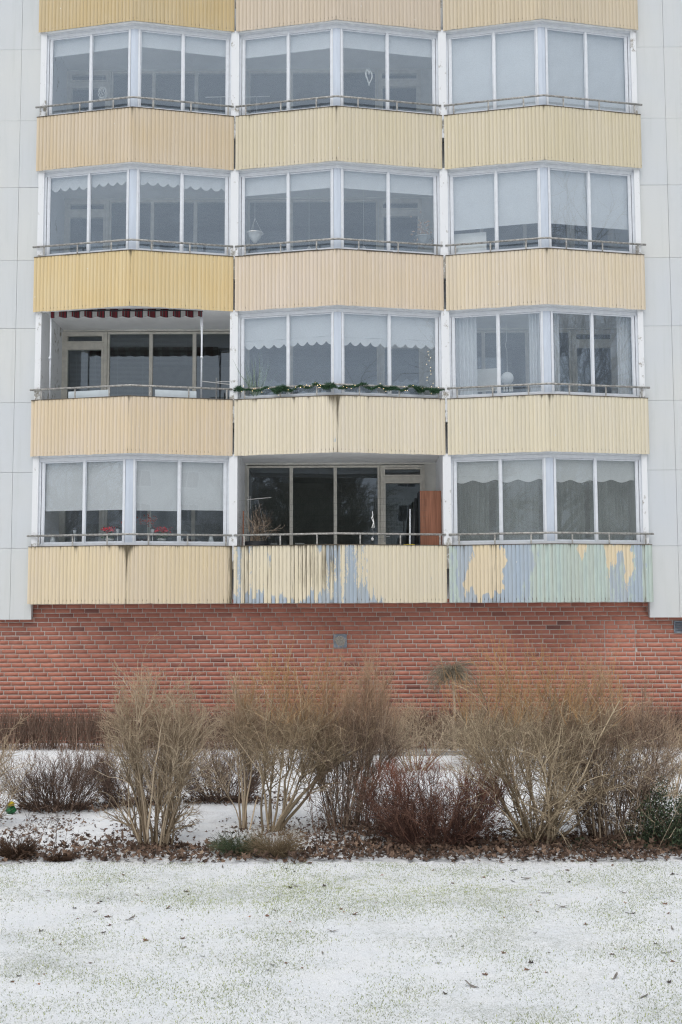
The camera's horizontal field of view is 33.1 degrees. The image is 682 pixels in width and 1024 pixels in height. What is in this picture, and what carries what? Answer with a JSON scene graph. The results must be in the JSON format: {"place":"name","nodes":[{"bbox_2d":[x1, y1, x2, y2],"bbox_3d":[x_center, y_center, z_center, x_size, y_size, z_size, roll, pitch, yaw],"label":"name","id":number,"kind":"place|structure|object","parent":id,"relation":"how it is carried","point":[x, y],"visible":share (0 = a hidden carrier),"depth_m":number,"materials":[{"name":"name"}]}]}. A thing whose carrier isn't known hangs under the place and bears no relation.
{"place":"outdoors","nodes":[
{"label":"outdoors","id":0,"kind":"place"},
{"bbox_2d":[0,860,681,1023],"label":"lawn","id":1,"kind":"structure","parent":0,"point":[562,937],"depth_m":8.25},
{"bbox_2d":[0,741,681,864],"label":"planting bed","id":2,"kind":"object","parent":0,"point":[212,814],"visible":0.19,"depth_m":13.16,"materials":[{"name":"white snow"}]},
{"bbox_2d":[0,706,41,826],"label":"bare shrub","id":3,"kind":"object","parent":2,"relation":"on","point":[4,751],"visible":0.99,"depth_m":12.78,"materials":[{"name":"beige plant"}]},
{"bbox_2d":[0,833,45,862],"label":"dead fern clump","id":4,"kind":"object","parent":2,"relation":"on","point":[6,851],"visible":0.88,"depth_m":11.12,"materials":[{"name":"brown plant"}]},
{"bbox_2d":[6,801,81,852],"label":"sapling clump","id":5,"kind":"object","parent":2,"relation":"on","point":[51,817],"visible":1,"depth_m":11.61,"materials":[{"name":"brown plant"}]},
{"bbox_2d":[0,736,120,813],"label":"shrub","id":6,"kind":"object","parent":2,"relation":"on","point":[49,782],"visible":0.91,"depth_m":13.79,"materials":[{"name":"brown plant"}]},
{"bbox_2d":[80,735,191,808],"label":"shrub","id":7,"kind":"object","parent":2,"relation":"on","point":[109,788],"visible":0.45,"depth_m":14.09,"materials":[{"name":"brown plant"}]},
{"bbox_2d":[87,630,227,849],"bbox_3d":[-1.890,2.324,11.751,1.459,2.240,1.492,0,-5,0],"label":"bare shrub","id":8,"kind":"object","parent":2,"relation":"on","point":[168,762],"visible":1,"depth_m":11.57,"materials":[{"name":"beige plant"}]},
{"bbox_2d":[178,731,278,803],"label":"shrub","id":9,"kind":"object","parent":2,"relation":"on","point":[255,780],"visible":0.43,"depth_m":14.32,"materials":[{"name":"brown plant"}]},
{"bbox_2d":[204,826,273,855],"bbox_3d":[-1.005,3.242,11.327,0.698,0.289,0.621,0,-5,0],"label":"creeping evergreen","id":10,"kind":"object","parent":2,"relation":"on","point":[226,844],"visible":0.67,"depth_m":11.28,"materials":[{"name":"green plant"}]},
{"bbox_2d":[193,646,291,829],"bbox_3d":[-1.066,2.516,12.924,1.224,2.070,1.124,0,-5,0],"label":"bare shrub","id":11,"kind":"object","parent":2,"relation":"on","point":[244,757],"visible":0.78,"depth_m":12.81,"materials":[{"name":"beige plant"}]},
{"bbox_2d":[238,822,318,860],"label":"dry grass tussock","id":12,"kind":"object","parent":2,"relation":"on","point":[279,846],"visible":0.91,"depth_m":11.19,"materials":[{"name":"beige plant"}]},
{"bbox_2d":[214,628,381,831],"bbox_3d":[-0.513,2.370,12.673,1.635,2.330,2.016,4,-6,-37],"label":"bare shrub","id":13,"kind":"object","parent":2,"relation":"on","point":[303,769],"visible":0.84,"depth_m":12.41,"materials":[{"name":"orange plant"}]},
{"bbox_2d":[0,788,680,858],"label":"scattered leaf litter","id":14,"kind":"object","parent":2,"relation":"on","point":[62,827],"visible":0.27,"depth_m":12.67,"materials":[{"name":"brown plant"}]},
{"bbox_2d":[0,0,681,742],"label":"apartment building","id":15,"kind":"structure","parent":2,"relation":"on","point":[86,612],"depth_m":21.37,"materials":[{"name":"beige metal"}]},
{"bbox_2d":[45,462,82,510],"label":"roller blind","id":16,"kind":"object","parent":15,"relation":"attached to","point":[64,486],"visible":1,"depth_m":21.21,"materials":[{"name":"white fabric"}]},
{"bbox_2d":[51,175,87,191],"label":"roller blind","id":17,"kind":"object","parent":15,"relation":"attached to","point":[67,183],"visible":1,"depth_m":21.70,"materials":[{"name":"white fabric"}]},
{"bbox_2d":[54,37,89,56],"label":"roller blind","id":18,"kind":"object","parent":15,"relation":"attached to","point":[69,47],"visible":1,"depth_m":21.93,"materials":[{"name":"white fabric"}]},
{"bbox_2d":[59,510,104,541],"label":"balcony door","id":19,"kind":"structure","parent":15,"relation":"in","point":[62,514],"depth_m":22.71,"materials":[{"name":"white wood"}]},
{"bbox_2d":[61,332,107,398],"bbox_3d":[-5.148,-2.386,22.966,0.910,2.470,0.135,0,-5,0],"label":"balcony door","id":20,"kind":"structure","parent":15,"relation":"in","point":[67,346],"depth_m":23.02,"materials":[{"name":"white wood"}]},
{"bbox_2d":[70,354,100,389],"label":"slatted blind","id":21,"kind":"object","parent":15,"relation":"attached to","point":[95,360],"visible":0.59,"depth_m":23.12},
{"bbox_2d":[64,200,109,252],"bbox_3d":[-5.158,-5.095,23.199,0.910,2.470,0.135,0,-5,0],"label":"balcony door","id":22,"kind":"structure","parent":15,"relation":"in","point":[69,214],"depth_m":23.25,"materials":[{"name":"white wood"}]},
{"bbox_2d":[68,390,107,397],"bbox_3d":[-4.666,-2.129,21.216,0.825,0.230,0.020,-1,-5,13],"label":"windbreak board","id":23,"kind":"object","parent":15,"relation":"attached to","point":[93,393],"visible":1,"depth_m":21.21,"materials":[{"name":"white plastic"}]},
{"bbox_2d":[66,71,110,112],"bbox_3d":[-5.167,-7.805,23.432,0.910,2.470,0.135,0,-5,0],"label":"balcony door","id":24,"kind":"structure","parent":15,"relation":"in","point":[72,84],"depth_m":23.49,"materials":[{"name":"white glass"}]},
{"bbox_2d":[87,461,122,510],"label":"roller blind","id":25,"kind":"object","parent":15,"relation":"attached to","point":[104,485],"visible":1,"depth_m":21.03,"materials":[{"name":"white fabric"}]},
{"bbox_2d":[92,172,126,187],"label":"roller blind","id":26,"kind":"object","parent":15,"relation":"attached to","point":[111,179],"visible":1,"depth_m":21.52,"materials":[{"name":"white fabric"}]},
{"bbox_2d":[94,32,128,51],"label":"roller blind","id":27,"kind":"object","parent":15,"relation":"attached to","point":[111,42],"visible":1,"depth_m":21.75,"materials":[{"name":"white fabric"}]},
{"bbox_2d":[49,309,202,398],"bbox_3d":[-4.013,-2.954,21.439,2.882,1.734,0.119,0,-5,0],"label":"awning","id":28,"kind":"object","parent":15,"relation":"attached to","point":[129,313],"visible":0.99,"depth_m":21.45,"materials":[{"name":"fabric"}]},
{"bbox_2d":[111,338,148,395],"bbox_3d":[-4.249,-2.715,23.113,0.770,1.606,0.025,0,-5,0],"label":"slatted blind","id":29,"kind":"object","parent":15,"relation":"attached to","point":[117,376],"visible":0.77,"depth_m":23.13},
{"bbox_2d":[105,510,195,540],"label":"living room window","id":30,"kind":"structure","parent":15,"relation":"in","point":[106,511],"depth_m":22.72,"materials":[{"name":"white glass"}]},
{"bbox_2d":[136,461,177,510],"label":"roller blind","id":31,"kind":"object","parent":15,"relation":"attached to","point":[156,486],"visible":1,"depth_m":21.03,"materials":[{"name":"white fabric"}]},
{"bbox_2d":[140,172,179,186],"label":"roller blind","id":32,"kind":"object","parent":15,"relation":"attached to","point":[162,180],"visible":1,"depth_m":21.52,"materials":[{"name":"white fabric"}]},
{"bbox_2d":[142,32,180,50],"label":"roller blind","id":33,"kind":"object","parent":15,"relation":"attached to","point":[161,41],"visible":1,"depth_m":21.75,"materials":[{"name":"white fabric"}]},
{"bbox_2d":[111,71,225,110],"bbox_3d":[-3.425,-8.079,23.467,2.555,1.929,0.105,0,-5,0],"label":"living room window","id":34,"kind":"structure","parent":15,"relation":"in","point":[153,73],"depth_m":23.52,"materials":[{"name":"white glass"}]},
{"bbox_2d":[107,332,229,395],"bbox_3d":[-3.406,-2.659,23.000,2.555,1.929,0.105,0,-5,0],"label":"living room window","id":35,"kind":"structure","parent":15,"relation":"in","point":[194,360],"depth_m":23.03,"materials":[{"name":"white glass"}]},
{"bbox_2d":[109,200,228,251],"bbox_3d":[-3.416,-5.369,23.234,2.555,1.929,0.105,0,-5,0],"label":"living room window","id":36,"kind":"structure","parent":15,"relation":"in","point":[195,231],"depth_m":23.29,"materials":[{"name":"white wood"}]},
{"bbox_2d":[154,339,192,363],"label":"slatted blind","id":37,"kind":"object","parent":15,"relation":"attached to","point":[173,353],"visible":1,"depth_m":23.15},
{"bbox_2d":[155,390,196,397],"bbox_3d":[-3.056,-2.135,21.216,0.764,0.230,0.020,1,-5,-13],"label":"windbreak board","id":38,"kind":"object","parent":15,"relation":"attached to","point":[171,393],"visible":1,"depth_m":21.21,"materials":[{"name":"white plastic"}]},
{"bbox_2d":[181,462,222,510],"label":"roller blind","id":39,"kind":"object","parent":15,"relation":"attached to","point":[202,486],"visible":1,"depth_m":21.22,"materials":[{"name":"white fabric"}]},
{"bbox_2d":[184,175,224,191],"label":"roller blind","id":40,"kind":"object","parent":15,"relation":"attached to","point":[204,183],"visible":1,"depth_m":21.71,"materials":[{"name":"white fabric"}]},
{"bbox_2d":[185,36,225,56],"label":"roller blind","id":41,"kind":"object","parent":15,"relation":"attached to","point":[203,46],"visible":1,"depth_m":21.94,"materials":[{"name":"white fabric"}]},
{"bbox_2d":[238,350,274,395],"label":"potted plant","id":42,"kind":"object","parent":15,"relation":"on","point":[261,378],"visible":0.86,"depth_m":21.40,"materials":[{"name":"green plant"}]},
{"bbox_2d":[238,504,284,545],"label":"potted plant","id":43,"kind":"object","parent":15,"relation":"on","point":[252,542],"visible":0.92,"depth_m":21.25,"materials":[{"name":"plant"}]},
{"bbox_2d":[244,317,285,349],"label":"roller blind","id":44,"kind":"object","parent":15,"relation":"attached to","point":[260,333],"visible":1,"depth_m":21.46,"materials":[{"name":"white fabric"}]},
{"bbox_2d":[245,175,286,196],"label":"roller blind","id":45,"kind":"object","parent":15,"relation":"attached to","point":[257,186],"visible":1,"depth_m":21.70,"materials":[{"name":"white fabric"}]},
{"bbox_2d":[246,36,286,58],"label":"roller blind","id":46,"kind":"object","parent":15,"relation":"attached to","point":[266,47],"visible":1,"depth_m":21.93,"materials":[{"name":"white fabric"}]},
{"bbox_2d":[290,31,329,52],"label":"roller blind","id":47,"kind":"object","parent":15,"relation":"attached to","point":[310,42],"visible":1,"depth_m":21.75,"materials":[{"name":"white fabric"}]},
{"bbox_2d":[290,171,329,191],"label":"roller blind","id":48,"kind":"object","parent":15,"relation":"attached to","point":[310,181],"visible":1,"depth_m":21.51,"materials":[{"name":"white fabric"}]},
{"bbox_2d":[290,314,330,346],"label":"roller blind","id":49,"kind":"object","parent":15,"relation":"attached to","point":[311,329],"visible":1,"depth_m":21.27,"materials":[{"name":"white fabric"}]},
{"bbox_2d":[248,70,376,113],"bbox_3d":[-0.578,-8.090,23.461,2.628,1.929,0.105,0,-5,0],"label":"living room window","id":50,"kind":"structure","parent":15,"relation":"in","point":[315,71],"depth_m":23.52,"materials":[{"name":"white wood"}]},
{"bbox_2d":[248,199,377,252],"bbox_3d":[-0.568,-5.380,23.228,2.628,1.929,0.105,0,-5,0],"label":"living room window","id":51,"kind":"structure","parent":15,"relation":"in","point":[345,200],"depth_m":23.28,"materials":[{"name":"white wood"}]},
{"bbox_2d":[247,346,378,395],"bbox_3d":[-0.559,-2.670,22.995,2.628,1.929,0.105,0,-5,0],"label":"living room window","id":52,"kind":"structure","parent":15,"relation":"in","point":[291,348],"depth_m":22.98,"materials":[{"name":"white wood"}]},
{"bbox_2d":[247,465,379,544],"bbox_3d":[-0.550,0.040,22.761,2.628,1.929,0.105,0,-5,0],"label":"living room window","id":53,"kind":"structure","parent":15,"relation":"in","point":[343,466],"depth_m":22.78,"materials":[{"name":"white wood"}]},
{"bbox_2d":[244,498,419,544],"bbox_3d":[-0.147,0.179,21.003,3.480,0.842,0.416,0,-5,0],"label":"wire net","id":54,"kind":"object","parent":15,"relation":"attached to","point":[297,527],"visible":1,"depth_m":20.98,"materials":[{"name":"grey metal"}]},
{"bbox_2d":[233,381,444,394],"bbox_3d":[-0.053,-2.269,21.101,3.991,0.253,0.619,0,-5,0],"label":"garland","id":55,"kind":"object","parent":15,"relation":"attached to","point":[284,388],"visible":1,"depth_m":21.06,"materials":[{"name":"green plant"}]},
{"bbox_2d":[343,31,384,51],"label":"roller blind","id":56,"kind":"object","parent":15,"relation":"attached to","point":[363,41],"visible":1,"depth_m":21.75,"materials":[{"name":"white fabric"}]},
{"bbox_2d":[344,171,385,191],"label":"roller blind","id":57,"kind":"object","parent":15,"relation":"attached to","point":[365,181],"visible":1,"depth_m":21.51,"materials":[{"name":"white fabric"}]},
{"bbox_2d":[344,314,386,346],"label":"roller blind","id":58,"kind":"object","parent":15,"relation":"attached to","point":[365,330],"visible":1,"depth_m":21.27,"materials":[{"name":"white fabric"}]},
{"bbox_2d":[378,70,420,111],"bbox_3d":[1.199,-7.829,23.420,0.874,2.470,0.135,0,-5,0],"label":"balcony door","id":59,"kind":"structure","parent":15,"relation":"in","point":[410,83],"depth_m":23.48,"materials":[{"name":"white glass"}]},
{"bbox_2d":[379,199,421,251],"bbox_3d":[1.208,-5.119,23.186,0.874,2.470,0.135,0,-5,0],"label":"balcony door","id":60,"kind":"structure","parent":15,"relation":"in","point":[394,212],"depth_m":23.24,"materials":[{"name":"white wood"}]},
{"bbox_2d":[380,344,423,394],"bbox_3d":[1.218,-2.409,22.953,0.874,2.470,0.135,0,-5,0],"label":"balcony door","id":61,"kind":"structure","parent":15,"relation":"in","point":[382,349],"depth_m":22.97,"materials":[{"name":"white wood"}]},
{"bbox_2d":[380,465,424,543],"bbox_3d":[1.227,0.301,22.720,0.874,2.470,0.135,0,-5,0],"label":"balcony door","id":62,"kind":"structure","parent":15,"relation":"in","point":[385,479],"depth_m":22.78,"materials":[{"name":"white wood"}]},
{"bbox_2d":[389,36,431,57],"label":"roller blind","id":63,"kind":"object","parent":15,"relation":"attached to","point":[407,46],"visible":1,"depth_m":21.94,"materials":[{"name":"white fabric"}]},
{"bbox_2d":[390,174,432,195],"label":"roller blind","id":64,"kind":"object","parent":15,"relation":"attached to","point":[415,185],"visible":1,"depth_m":21.71,"materials":[{"name":"white fabric"}]},
{"bbox_2d":[391,316,434,348],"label":"roller blind","id":65,"kind":"object","parent":15,"relation":"attached to","point":[410,332],"visible":1,"depth_m":21.46,"materials":[{"name":"white fabric"}]},
{"bbox_2d":[409,498,416,544],"bbox_3d":[1.328,0.592,21.677,0.138,1.725,0.281,-5,-7,41],"label":"folded sunshade","id":66,"kind":"object","parent":15,"relation":"on","point":[413,538],"visible":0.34,"depth_m":21.70,"materials":[{"name":"fabric"}]},
{"bbox_2d":[410,211,433,247],"bbox_3d":[1.550,-5.731,21.877,0.413,1.578,0.437,-3,-6,30],"label":"hanging planter","id":67,"kind":"object","parent":15,"relation":"hanging from","point":[421,237],"visible":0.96,"depth_m":21.78,"materials":[{"name":"white ceramic"}]},
{"bbox_2d":[417,491,441,544],"bbox_3d":[1.670,0.534,21.672,0.420,1.830,0.480,0,-5,0],"label":"cabinet","id":68,"kind":"object","parent":15,"relation":"on","point":[428,511],"visible":0.36,"depth_m":21.47,"materials":[{"name":"brown wood"}]},
{"bbox_2d":[455,317,477,394],"bbox_3d":[2.338,-2.660,21.512,0.436,2.224,0.058,-1,-5,13],"label":"curtain","id":69,"kind":"object","parent":15,"relation":"hanging from","point":[466,350],"visible":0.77,"depth_m":21.53,"materials":[{"name":"fabric"}]},
{"bbox_2d":[454,232,486,252],"bbox_3d":[2.415,-5.011,21.729,0.683,0.550,0.020,-1,-5,13],"label":"white panel","id":70,"kind":"object","parent":15,"relation":"on","point":[470,237],"visible":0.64,"depth_m":21.72,"materials":[{"name":"plastic"}]},
{"bbox_2d":[452,35,492,112],"bbox_3d":[2.493,-8.342,21.884,0.775,1.510,0.014,-1,-5,13],"label":"roller blind","id":71,"kind":"object","parent":15,"relation":"attached to","point":[471,69],"visible":1,"depth_m":21.88,"materials":[{"name":"white fabric"}]},
{"bbox_2d":[457,481,488,540],"bbox_3d":[2.460,0.069,21.511,0.639,2.224,0.068,-1,-5,13],"label":"curtain","id":72,"kind":"object","parent":15,"relation":"hanging from","point":[472,506],"visible":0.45,"depth_m":21.52,"materials":[{"name":"grey fabric"}]},
{"bbox_2d":[453,174,493,230],"bbox_3d":[2.502,-5.856,21.670,0.775,1.061,0.014,-1,-5,13],"label":"roller blind","id":73,"kind":"object","parent":15,"relation":"attached to","point":[473,199],"visible":1,"depth_m":21.67,"materials":[{"name":"white fabric"}]},
{"bbox_2d":[457,461,497,483],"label":"roller blind","id":74,"kind":"object","parent":15,"relation":"attached to","point":[483,471],"visible":1,"depth_m":21.23,"materials":[{"name":"white fabric"}]},
{"bbox_2d":[477,368,496,391],"bbox_3d":[2.820,-2.533,22.023,0.488,0.440,0.020,-1,-5,13],"label":"white panel","id":75,"kind":"object","parent":15,"relation":"on","point":[486,377],"visible":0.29,"depth_m":22.02,"materials":[{"name":"plastic"}]},
{"bbox_2d":[495,30,534,108],"bbox_3d":[3.291,-8.366,21.694,0.736,1.500,0.014,-1,-5,13],"label":"roller blind","id":76,"kind":"object","parent":15,"relation":"attached to","point":[515,68],"visible":0.99,"depth_m":21.69,"materials":[{"name":"white fabric"}]},
{"bbox_2d":[496,479,539,539],"bbox_3d":[3.281,0.050,21.315,0.799,2.224,0.068,-1,-5,13],"label":"curtain","id":77,"kind":"object","parent":15,"relation":"hanging from","point":[520,505],"visible":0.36,"depth_m":21.32,"materials":[{"name":"grey fabric"}]},
{"bbox_2d":[498,170,537,225],"bbox_3d":[3.300,-5.885,21.480,0.736,1.040,0.014,-1,-5,13],"label":"roller blind","id":78,"kind":"object","parent":15,"relation":"attached to","point":[517,198],"visible":1,"depth_m":21.48,"materials":[{"name":"white fabric"}]},
{"bbox_2d":[502,459,541,482],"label":"roller blind","id":79,"kind":"object","parent":15,"relation":"attached to","point":[525,470],"visible":1,"depth_m":21.04,"materials":[{"name":"white fabric"}]},
{"bbox_2d":[477,330,571,393],"bbox_3d":[3.321,-2.684,22.987,2.580,1.929,0.105,0,-5,0],"label":"living room window","id":80,"kind":"structure","parent":15,"relation":"in","point":[526,332],"depth_m":23.01,"materials":[{"name":"white wood"}]},
{"bbox_2d":[528,313,540,391],"bbox_3d":[3.587,-2.690,21.214,0.207,2.224,0.058,-1,-5,13],"label":"curtain","id":81,"kind":"object","parent":15,"relation":"hanging from","point":[534,346],"visible":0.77,"depth_m":21.24,"materials":[{"name":"fabric"}]},
{"bbox_2d":[553,313,559,390],"bbox_3d":[3.973,-2.692,21.207,0.171,2.224,0.058,1,-5,-13],"label":"curtain","id":82,"kind":"object","parent":15,"relation":"hanging from","point":[556,349],"visible":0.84,"depth_m":21.24,"materials":[{"name":"fabric"}]},
{"bbox_2d":[547,30,584,107],"bbox_3d":[4.248,-8.375,21.688,0.732,1.489,0.014,1,-5,-13],"label":"roller blind","id":83,"kind":"object","parent":15,"relation":"attached to","point":[565,65],"visible":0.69,"depth_m":21.69,"materials":[{"name":"white fabric"}]},
{"bbox_2d":[550,170,586,225],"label":"roller blind","id":84,"kind":"object","parent":15,"relation":"attached to","point":[568,199],"visible":1,"depth_m":21.47,"materials":[{"name":"white fabric"}]},
{"bbox_2d":[556,480,584,539],"bbox_3d":[4.237,0.044,21.289,0.638,2.224,0.068,1,-5,-13],"label":"curtain","id":85,"kind":"object","parent":15,"relation":"hanging from","point":[570,506],"visible":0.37,"depth_m":21.30,"materials":[{"name":"grey fabric"}]},
{"bbox_2d":[556,459,592,482],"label":"roller blind","id":86,"kind":"object","parent":15,"relation":"attached to","point":[579,471],"visible":1,"depth_m":21.03,"materials":[{"name":"white fabric"}]},
{"bbox_2d":[571,330,616,393],"bbox_3d":[5.074,-2.423,22.945,0.874,2.470,0.135,0,-5,0],"label":"balcony door","id":87,"kind":"structure","parent":15,"relation":"in","point":[610,343],"depth_m":22.99,"materials":[{"name":"white wood"}]},
{"bbox_2d":[587,34,624,111],"bbox_3d":[5.044,-8.352,21.865,0.764,1.510,0.014,1,-5,-13],"label":"roller blind","id":88,"kind":"object","parent":15,"relation":"attached to","point":[605,55],"visible":0.79,"depth_m":21.87,"materials":[{"name":"white fabric"}]},
{"bbox_2d":[590,173,627,229],"bbox_3d":[5.053,-5.866,21.651,0.764,1.061,0.014,1,-5,-13],"label":"roller blind","id":89,"kind":"object","parent":15,"relation":"attached to","point":[609,209],"visible":1,"depth_m":21.65,"materials":[{"name":"white fabric"}]},
{"bbox_2d":[589,480,630,539],"bbox_3d":[5.050,0.057,21.471,0.821,2.224,0.068,1,-5,-13],"label":"curtain","id":90,"kind":"object","parent":15,"relation":"hanging from","point":[613,506],"visible":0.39,"depth_m":21.48,"materials":[{"name":"grey fabric"}]},
{"bbox_2d":[597,460,633,482],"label":"roller blind","id":91,"kind":"object","parent":15,"relation":"attached to","point":[620,471],"visible":1,"depth_m":21.22,"materials":[{"name":"white fabric"}]},
{"bbox_2d":[616,317,630,393],"bbox_3d":[5.299,-2.671,21.504,0.271,2.224,0.058,1,-5,-13],"label":"curtain","id":92,"kind":"object","parent":15,"relation":"hanging from","point":[623,353],"visible":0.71,"depth_m":21.53,"materials":[{"name":"fabric"}]},
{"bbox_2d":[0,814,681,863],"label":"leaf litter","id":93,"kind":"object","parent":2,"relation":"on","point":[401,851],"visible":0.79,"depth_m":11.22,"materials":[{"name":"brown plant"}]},
{"bbox_2d":[264,627,417,829],"bbox_3d":[-0.006,2.413,12.888,1.715,2.240,1.830,0,-5,0],"label":"bare shrub","id":94,"kind":"object","parent":2,"relation":"on","point":[372,706],"visible":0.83,"depth_m":12.53,"materials":[{"name":"brown plant"}]},
{"bbox_2d":[0,701,681,751],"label":"hedge","id":95,"kind":"object","parent":2,"relation":"on","point":[37,733],"visible":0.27,"depth_m":19.95,"materials":[{"name":"brown plant"}]},
{"bbox_2d":[295,763,430,845],"bbox_3d":[0.172,3.026,11.965,1.447,0.865,1.376,2,-5,-24],"label":"sapling clump","id":96,"kind":"object","parent":2,"relation":"on","point":[320,816],"visible":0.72,"depth_m":11.85,"materials":[{"name":"brown plant"}]},
{"bbox_2d":[374,695,470,770],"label":"shrub","id":97,"kind":"object","parent":2,"relation":"on","point":[416,736],"visible":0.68,"depth_m":17.20,"materials":[{"name":"beige plant"}]},
{"bbox_2d":[351,743,524,850],"bbox_3d":[0.999,2.981,11.819,1.884,1.144,1.464,0,-5,0],"label":"red shrub","id":98,"kind":"object","parent":2,"relation":"on","point":[458,823],"visible":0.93,"depth_m":11.62,"materials":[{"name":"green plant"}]},
{"bbox_2d":[416,639,488,749],"bbox_3d":[1.900,3.097,19.502,1.295,2.007,1.392,0,-5,0],"label":"weeping tree","id":99,"kind":"object","parent":2,"relation":"on","point":[449,669],"visible":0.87,"depth_m":19.44,"materials":[{"name":"brown plant"}]},
{"bbox_2d":[429,697,558,766],"bbox_3d":[2.445,3.349,17.827,2.272,1.210,1.956,0,-5,0],"label":"shrub","id":100,"kind":"object","parent":2,"relation":"on","point":[480,752],"visible":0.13,"depth_m":17.72,"materials":[{"name":"beige plant"}]},
{"bbox_2d":[424,613,659,848],"bbox_3d":[2.117,2.268,11.891,2.339,2.442,2.509,-2,-5,17],"label":"bare shrub","id":101,"kind":"object","parent":2,"relation":"on","point":[551,829],"visible":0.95,"depth_m":11.67,"materials":[{"name":"brown plant"}]},
{"bbox_2d":[526,624,681,839],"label":"bare shrub","id":102,"kind":"object","parent":2,"relation":"on","point":[654,768],"visible":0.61,"depth_m":11.98,"materials":[{"name":"brown plant"}]},
{"bbox_2d":[590,752,681,849],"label":"sapling clump","id":103,"kind":"object","parent":2,"relation":"on","point":[669,794],"visible":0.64,"depth_m":11.56,"materials":[{"name":"beige plant"}]},
{"bbox_2d":[620,775,681,851],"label":"evergreen shrub","id":104,"kind":"object","parent":2,"relation":"on","point":[660,819],"visible":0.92,"depth_m":11.57,"materials":[{"name":"green plant"}]},
{"bbox_2d":[621,721,681,797],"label":"shrub","id":105,"kind":"object","parent":2,"relation":"on","point":[676,770],"visible":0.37,"depth_m":14.62,"materials":[{"name":"beige plant"}]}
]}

